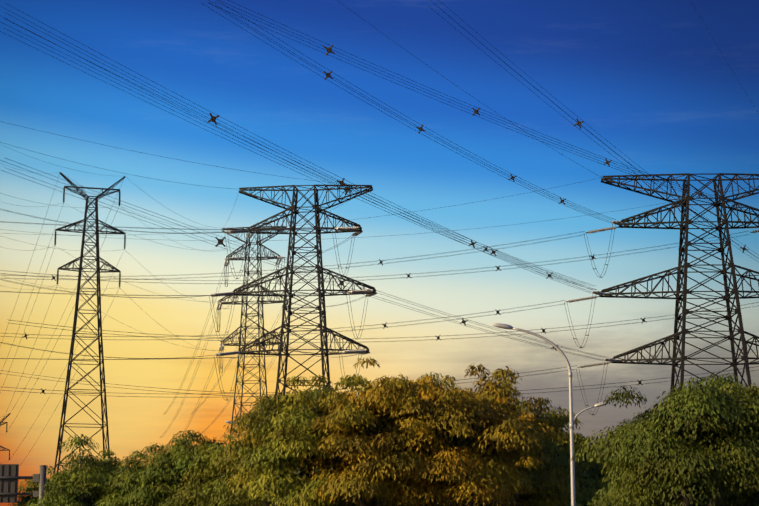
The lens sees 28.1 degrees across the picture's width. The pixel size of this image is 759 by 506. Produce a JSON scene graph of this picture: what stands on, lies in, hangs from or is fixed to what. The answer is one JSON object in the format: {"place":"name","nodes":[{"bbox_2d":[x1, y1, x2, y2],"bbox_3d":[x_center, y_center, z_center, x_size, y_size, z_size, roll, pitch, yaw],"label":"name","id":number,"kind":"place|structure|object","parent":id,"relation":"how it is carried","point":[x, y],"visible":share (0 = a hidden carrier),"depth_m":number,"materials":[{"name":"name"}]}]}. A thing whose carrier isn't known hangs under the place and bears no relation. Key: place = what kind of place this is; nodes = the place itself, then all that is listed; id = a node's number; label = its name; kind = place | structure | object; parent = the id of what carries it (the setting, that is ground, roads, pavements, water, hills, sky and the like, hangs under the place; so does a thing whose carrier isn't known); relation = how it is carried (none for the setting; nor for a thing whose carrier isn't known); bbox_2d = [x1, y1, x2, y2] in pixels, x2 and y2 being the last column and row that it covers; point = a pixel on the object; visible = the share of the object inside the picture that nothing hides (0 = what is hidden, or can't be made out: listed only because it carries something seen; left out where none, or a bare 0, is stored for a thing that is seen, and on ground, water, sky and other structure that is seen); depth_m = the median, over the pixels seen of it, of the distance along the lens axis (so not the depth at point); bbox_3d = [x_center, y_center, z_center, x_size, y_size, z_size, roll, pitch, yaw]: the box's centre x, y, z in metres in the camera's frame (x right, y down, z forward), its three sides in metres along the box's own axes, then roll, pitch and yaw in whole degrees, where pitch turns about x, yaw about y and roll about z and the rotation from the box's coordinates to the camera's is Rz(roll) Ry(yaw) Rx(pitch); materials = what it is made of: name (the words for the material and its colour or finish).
{"place":"outdoors","nodes":[
{"label":"outdoors","id":0,"kind":"place"},
{"bbox_2d":[170,434,272,505],"bbox_3d":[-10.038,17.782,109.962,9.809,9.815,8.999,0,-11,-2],"label":"tree","id":1,"kind":"object","parent":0,"point":[216,493],"visible":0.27,"depth_m":107.93,"materials":[{"name":"green plant"}]},
{"bbox_2d":[216,394,327,505],"bbox_3d":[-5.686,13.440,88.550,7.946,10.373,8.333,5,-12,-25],"label":"tree","id":2,"kind":"object","parent":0,"point":[252,437],"visible":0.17,"depth_m":87.39,"materials":[{"name":"green plant"}]},
{"bbox_2d":[234,374,379,505],"bbox_3d":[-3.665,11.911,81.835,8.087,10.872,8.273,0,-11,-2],"label":"tree","id":3,"kind":"object","parent":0,"point":[277,476],"visible":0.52,"depth_m":80.34,"materials":[{"name":"green plant"}]},
{"bbox_2d":[266,374,387,505],"bbox_3d":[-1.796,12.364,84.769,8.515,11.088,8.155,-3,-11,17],"label":"tree","id":4,"kind":"object","parent":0,"point":[362,382],"depth_m":84.03,"materials":[{"name":"green plant"}]},
{"bbox_2d":[282,357,471,505],"bbox_3d":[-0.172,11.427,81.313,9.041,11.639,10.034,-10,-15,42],"label":"tree","id":5,"kind":"object","parent":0,"point":[355,447],"visible":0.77,"depth_m":78.87,"materials":[{"name":"green plant"}]},
{"bbox_2d":[0,0,758,505],"label":"sky","id":6,"kind":"structure","parent":0,"point":[650,78],"materials":[{"name":"blue"}]},
{"bbox_2d":[334,375,487,505],"bbox_3d":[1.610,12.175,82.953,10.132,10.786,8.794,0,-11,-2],"label":"tree","id":7,"kind":"object","parent":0,"point":[425,449],"visible":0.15,"depth_m":79.99,"materials":[{"name":"green plant"}]},
{"bbox_2d":[411,372,460,505],"bbox_3d":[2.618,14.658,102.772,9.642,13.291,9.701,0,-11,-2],"label":"tree","id":8,"kind":"object","parent":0,"point":[433,375],"visible":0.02,"depth_m":103.52,"materials":[{"name":"green plant"}]},
{"bbox_2d":[374,363,546,505],"bbox_3d":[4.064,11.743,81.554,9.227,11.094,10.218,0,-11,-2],"label":"tree","id":9,"kind":"object","parent":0,"point":[479,422],"visible":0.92,"depth_m":79.26,"materials":[{"name":"green plant"}]},
{"label":"ground","id":10,"kind":"structure","parent":0,"visible":0},
{"bbox_2d":[0,413,10,459],"bbox_3d":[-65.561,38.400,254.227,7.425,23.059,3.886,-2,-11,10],"label":"pylon","id":11,"kind":"object","parent":10,"relation":"on","point":[1,422],"visible":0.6,"depth_m":255.37,"materials":[{"name":"metal"}]},
{"bbox_2d":[0,464,46,505],"bbox_3d":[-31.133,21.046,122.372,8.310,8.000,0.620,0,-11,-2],"label":"road sign","id":12,"kind":"object","parent":10,"relation":"on","point":[9,478],"visible":1,"depth_m":122.89,"materials":[{"name":"grey metal"}]},
{"bbox_2d":[8,465,88,505],"bbox_3d":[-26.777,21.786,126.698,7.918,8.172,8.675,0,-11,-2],"label":"tree","id":13,"kind":"object","parent":10,"relation":"on","point":[27,498],"visible":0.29,"depth_m":125.10,"materials":[{"name":"green plant"}]},
{"bbox_2d":[24,434,111,505],"bbox_3d":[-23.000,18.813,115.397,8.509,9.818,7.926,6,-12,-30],"label":"tree","id":14,"kind":"object","parent":10,"relation":"on","point":[70,495],"visible":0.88,"depth_m":114.24,"materials":[{"name":"green plant"}]},
{"bbox_2d":[46,464,105,501],"bbox_3d":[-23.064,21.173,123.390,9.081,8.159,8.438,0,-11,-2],"label":"tree","id":15,"kind":"object","parent":10,"relation":"on","point":[68,474],"visible":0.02,"depth_m":122.75,"materials":[{"name":"green plant"}]},
{"bbox_2d":[53,172,125,473],"bbox_3d":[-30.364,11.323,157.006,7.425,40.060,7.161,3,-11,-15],"label":"pylon","id":16,"kind":"object","parent":10,"relation":"on","point":[98,258],"visible":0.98,"depth_m":158.39,"materials":[{"name":"metal"}]},
{"bbox_2d":[67,449,139,505],"bbox_3d":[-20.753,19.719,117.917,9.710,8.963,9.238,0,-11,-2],"label":"tree","id":17,"kind":"object","parent":10,"relation":"on","point":[109,461],"visible":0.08,"depth_m":116.63,"materials":[{"name":"green plant"}]},
{"bbox_2d":[87,454,146,476],"bbox_3d":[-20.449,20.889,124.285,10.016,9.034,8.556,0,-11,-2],"label":"tree","id":18,"kind":"object","parent":10,"relation":"on","point":[110,466],"visible":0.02,"depth_m":123.87,"materials":[{"name":"green plant"}]},
{"bbox_2d":[94,442,192,505],"bbox_3d":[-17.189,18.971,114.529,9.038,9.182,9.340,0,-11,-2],"label":"tree","id":19,"kind":"object","parent":10,"relation":"on","point":[129,482],"visible":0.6,"depth_m":112.38,"materials":[{"name":"green plant"}]},
{"bbox_2d":[131,438,189,467],"bbox_3d":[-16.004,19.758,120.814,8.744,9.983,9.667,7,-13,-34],"label":"tree","id":20,"kind":"object","parent":10,"relation":"on","point":[151,450],"depth_m":120.36,"materials":[{"name":"green plant"}]},
{"bbox_2d":[136,430,226,505],"bbox_3d":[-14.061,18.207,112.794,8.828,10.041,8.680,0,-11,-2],"label":"tree","id":21,"kind":"object","parent":10,"relation":"on","point":[184,460],"visible":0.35,"depth_m":111.59,"materials":[{"name":"green plant"}]},
{"bbox_2d":[218,226,286,443],"bbox_3d":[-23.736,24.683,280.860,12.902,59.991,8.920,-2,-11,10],"label":"pylon","id":22,"kind":"object","parent":10,"relation":"on","point":[243,303],"visible":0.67,"depth_m":283.67,"materials":[{"name":"metal"}]},
{"bbox_2d":[0,0,758,465],"bbox_3d":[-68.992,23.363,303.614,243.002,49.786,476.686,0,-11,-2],"label":"cables","id":23,"kind":"object","parent":22,"relation":"attached to","point":[328,250],"visible":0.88,"depth_m":194.42,"materials":[{"name":"black metal"}]},
{"bbox_2d":[23,45,752,405],"bbox_3d":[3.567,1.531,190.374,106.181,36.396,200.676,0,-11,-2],"label":"cable spacers","id":24,"kind":"object","parent":23,"relation":"on","point":[329,49],"visible":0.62,"depth_m":140.87,"materials":[{"name":"black"}]},
{"bbox_2d":[234,185,375,394],"bbox_3d":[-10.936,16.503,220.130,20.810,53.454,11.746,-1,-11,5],"label":"pylon","id":25,"kind":"object","parent":10,"relation":"on","point":[321,297],"visible":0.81,"depth_m":222.78,"materials":[{"name":"metal"}]},
{"bbox_2d":[446,366,565,505],"bbox_3d":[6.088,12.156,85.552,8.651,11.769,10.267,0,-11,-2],"label":"tree","id":26,"kind":"object","parent":10,"relation":"on","point":[532,474],"visible":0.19,"depth_m":84.79,"materials":[{"name":"green plant"}]},
{"bbox_2d":[510,397,533,418],"bbox_3d":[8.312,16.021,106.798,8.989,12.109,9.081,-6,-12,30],"label":"tree","id":27,"kind":"object","parent":10,"relation":"on","point":[521,405],"depth_m":107.07,"materials":[{"name":"green plant"}]},
{"bbox_2d":[492,396,596,505],"bbox_3d":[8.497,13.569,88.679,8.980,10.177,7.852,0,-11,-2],"label":"tree","id":28,"kind":"object","parent":10,"relation":"on","point":[551,497],"visible":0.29,"depth_m":87.33,"materials":[{"name":"green plant"}]},
{"bbox_2d":[493,323,608,505],"bbox_3d":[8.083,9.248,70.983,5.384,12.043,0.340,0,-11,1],"label":"street lamp","id":29,"kind":"object","parent":10,"relation":"on","point":[571,419],"visible":0.96,"depth_m":71.28,"materials":[{"name":"grey metal"}]},
{"bbox_2d":[540,411,610,505],"bbox_3d":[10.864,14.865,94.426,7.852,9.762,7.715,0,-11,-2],"label":"tree","id":30,"kind":"object","parent":10,"relation":"on","point":[589,490],"visible":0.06,"depth_m":93.17,"materials":[{"name":"green plant"}]},
{"bbox_2d":[562,432,619,505],"bbox_3d":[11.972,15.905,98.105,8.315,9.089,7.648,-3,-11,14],"label":"tree","id":31,"kind":"object","parent":10,"relation":"on","point":[597,475],"visible":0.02,"depth_m":97.87,"materials":[{"name":"green plant"}]},
{"bbox_2d":[587,449,676,505],"bbox_3d":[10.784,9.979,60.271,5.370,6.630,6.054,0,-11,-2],"label":"tree","id":32,"kind":"object","parent":10,"relation":"on","point":[603,500],"visible":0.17,"depth_m":59.84,"materials":[{"name":"green plant"}]},
{"bbox_2d":[569,371,758,505],"bbox_3d":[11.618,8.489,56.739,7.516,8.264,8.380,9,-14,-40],"label":"tree","id":33,"kind":"object","parent":10,"relation":"on","point":[688,445],"visible":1,"depth_m":55.16,"materials":[{"name":"green plant"}]},
{"bbox_2d":[599,173,758,403],"bbox_3d":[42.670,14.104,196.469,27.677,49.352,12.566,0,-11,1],"label":"pylon","id":34,"kind":"object","parent":10,"relation":"on","point":[684,331],"visible":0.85,"depth_m":198.85,"materials":[{"name":"metal"}]},
{"bbox_2d":[211,221,758,367],"bbox_3d":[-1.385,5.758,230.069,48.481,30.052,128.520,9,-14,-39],"label":"insulators","id":35,"kind":"object","parent":34,"relation":"attached to","point":[362,351],"visible":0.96,"depth_m":218.98,"materials":[{"name":"grey"}]},
{"bbox_2d":[656,383,758,505],"bbox_3d":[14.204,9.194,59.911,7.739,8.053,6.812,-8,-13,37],"label":"tree","id":36,"kind":"object","parent":10,"relation":"on","point":[750,500],"visible":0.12,"depth_m":58.20,"materials":[{"name":"green plant"}]}
]}

